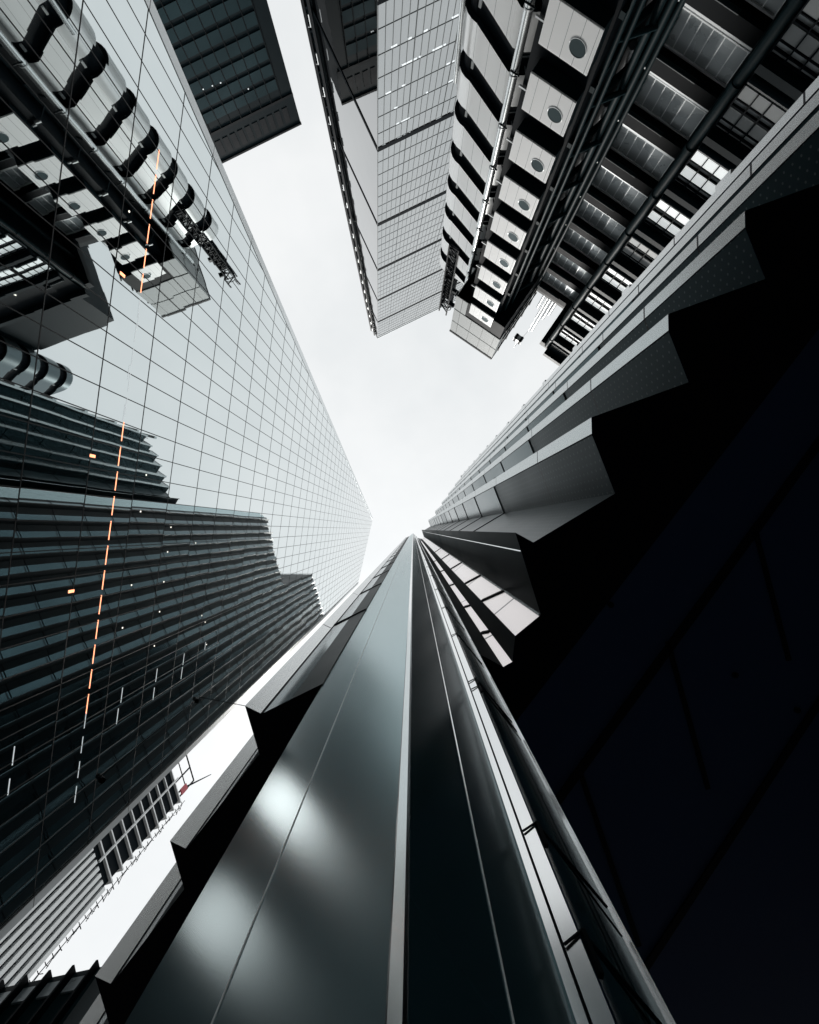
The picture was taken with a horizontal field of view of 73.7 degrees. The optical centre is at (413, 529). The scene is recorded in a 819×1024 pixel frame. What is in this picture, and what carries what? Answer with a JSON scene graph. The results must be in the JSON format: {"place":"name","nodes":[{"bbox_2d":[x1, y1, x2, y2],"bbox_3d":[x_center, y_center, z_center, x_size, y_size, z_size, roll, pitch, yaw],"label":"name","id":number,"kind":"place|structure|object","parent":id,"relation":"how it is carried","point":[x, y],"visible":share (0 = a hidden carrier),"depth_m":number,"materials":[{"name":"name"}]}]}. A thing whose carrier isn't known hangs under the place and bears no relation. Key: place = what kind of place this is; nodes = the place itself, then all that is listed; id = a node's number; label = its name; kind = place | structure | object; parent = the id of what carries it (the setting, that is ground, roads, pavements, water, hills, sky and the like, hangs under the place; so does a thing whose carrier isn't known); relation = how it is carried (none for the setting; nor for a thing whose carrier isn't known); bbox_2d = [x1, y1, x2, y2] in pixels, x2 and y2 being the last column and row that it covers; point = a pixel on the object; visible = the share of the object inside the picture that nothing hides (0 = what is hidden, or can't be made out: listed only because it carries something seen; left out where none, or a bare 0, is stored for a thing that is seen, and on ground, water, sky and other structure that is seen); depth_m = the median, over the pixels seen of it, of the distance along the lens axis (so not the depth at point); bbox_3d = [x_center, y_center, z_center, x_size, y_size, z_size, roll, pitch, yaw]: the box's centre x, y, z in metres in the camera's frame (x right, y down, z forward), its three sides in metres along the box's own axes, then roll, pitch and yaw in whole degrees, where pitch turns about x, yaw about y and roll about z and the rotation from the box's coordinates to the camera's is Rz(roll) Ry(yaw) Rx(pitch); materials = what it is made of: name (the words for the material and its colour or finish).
{"place":"outdoors","nodes":[
{"label":"outdoors","id":0,"kind":"place"},
{"bbox_2d":[0,960,100,1023],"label":"finned block","id":1,"kind":"structure","parent":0,"point":[70,996],"depth_m":24.60,"materials":[{"name":"black metal"}]},
{"bbox_2d":[0,991,10,1002],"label":"window","id":2,"kind":"structure","parent":1,"relation":"in","point":[2,995],"depth_m":25.28,"materials":[{"name":"grey glass"}]},
{"bbox_2d":[11,986,34,1004],"bbox_3d":[-17.788,21.403,25.100,0.800,0.800,0.120,-12,-90,0],"label":"window","id":3,"kind":"structure","parent":1,"relation":"in","point":[25,992],"depth_m":25.02,"materials":[{"name":"grey glass"}]},
{"bbox_2d":[36,981,59,999],"bbox_3d":[-16.663,21.164,25.100,0.800,0.800,0.120,-12,-90,0],"label":"window","id":4,"kind":"structure","parent":1,"relation":"in","point":[49,987],"depth_m":25.03,"materials":[{"name":"grey glass"}]},
{"bbox_2d":[61,975,84,994],"bbox_3d":[-15.537,20.926,25.100,0.800,0.800,0.120,-12,-90,0],"label":"window","id":5,"kind":"structure","parent":1,"relation":"in","point":[72,984],"depth_m":25.02,"materials":[{"name":"grey glass"}]},
{"bbox_2d":[0,755,193,986],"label":"striped tower","id":6,"kind":"structure","parent":0,"point":[35,936],"depth_m":100.18,"materials":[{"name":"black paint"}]},
{"bbox_2d":[178,774,210,792],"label":"tower crane","id":7,"kind":"object","parent":6,"relation":"on","point":[196,781],"visible":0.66,"depth_m":156.03,"materials":[{"name":"metal"}]},
{"bbox_2d":[0,0,372,939],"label":"glass tower","id":8,"kind":"structure","parent":0,"point":[184,514],"depth_m":24.89,"materials":[{"name":"glass"}]},
{"bbox_2d":[153,0,301,163],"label":"office slab","id":9,"kind":"structure","parent":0,"point":[228,53],"depth_m":99.02,"materials":[{"name":"black metal"}]},
{"bbox_2d":[157,0,211,23],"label":"window","id":10,"kind":"structure","parent":9,"relation":"in","point":[172,9],"depth_m":85.49,"materials":[{"name":"black glass"}]},
{"bbox_2d":[166,0,251,43],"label":"window","id":11,"kind":"structure","parent":9,"relation":"in","point":[181,29],"depth_m":88.79,"materials":[{"name":"black glass"}]},
{"bbox_2d":[174,10,257,62],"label":"window","id":12,"kind":"structure","parent":9,"relation":"in","point":[238,25],"depth_m":92.13,"materials":[{"name":"black glass"}]},
{"bbox_2d":[182,29,263,79],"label":"window","id":13,"kind":"structure","parent":9,"relation":"in","point":[210,61],"depth_m":95.59,"materials":[{"name":"black glass"}]},
{"bbox_2d":[189,47,268,95],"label":"window","id":14,"kind":"structure","parent":9,"relation":"in","point":[261,54],"depth_m":99.03,"materials":[{"name":"black glass"}]},
{"bbox_2d":[195,63,272,110],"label":"window","id":15,"kind":"structure","parent":9,"relation":"in","point":[202,103],"depth_m":102.47,"materials":[{"name":"black glass"}]},
{"bbox_2d":[202,79,277,123],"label":"window","id":16,"kind":"structure","parent":9,"relation":"in","point":[240,101],"depth_m":105.93,"materials":[{"name":"black glass"}]},
{"bbox_2d":[29,0,562,981],"label":"sky","id":17,"kind":"structure","parent":0,"point":[410,408],"materials":[{"name":"white"}]},
{"bbox_2d":[300,0,463,338],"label":"wedge tower","id":18,"kind":"structure","parent":0,"point":[384,70],"depth_m":91.00,"materials":[{"name":"grey glass"}]},
{"label":"ground","id":19,"kind":"structure","parent":0,"visible":0},
{"bbox_2d":[79,76,818,1023],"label":"pleated tower","id":20,"kind":"structure","parent":19,"relation":"on","point":[619,542],"depth_m":5.45,"materials":[{"name":"metal"}]},
{"bbox_2d":[125,534,675,1023],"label":"clad column","id":21,"kind":"structure","parent":20,"relation":"attached to","point":[405,846],"depth_m":1.35,"materials":[{"name":"metal"}]},
{"bbox_2d":[440,0,818,365],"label":"steel clad building","id":22,"kind":"structure","parent":19,"relation":"on","point":[599,149],"depth_m":33.36,"materials":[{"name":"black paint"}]},
{"bbox_2d":[439,242,460,315],"bbox_3d":[4.690,-28.932,63.500,2.211,17.003,1.615,34,-90,0],"label":"roof crane","id":23,"kind":"object","parent":22,"relation":"on","point":[449,292],"visible":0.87,"depth_m":62.73,"materials":[{"name":"black paint"}]},
{"bbox_2d":[513,299,546,347],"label":"maintenance cradle","id":24,"kind":"object","parent":22,"relation":"hanging from","point":[517,338],"visible":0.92,"depth_m":72.00,"materials":[{"name":"black metal"}]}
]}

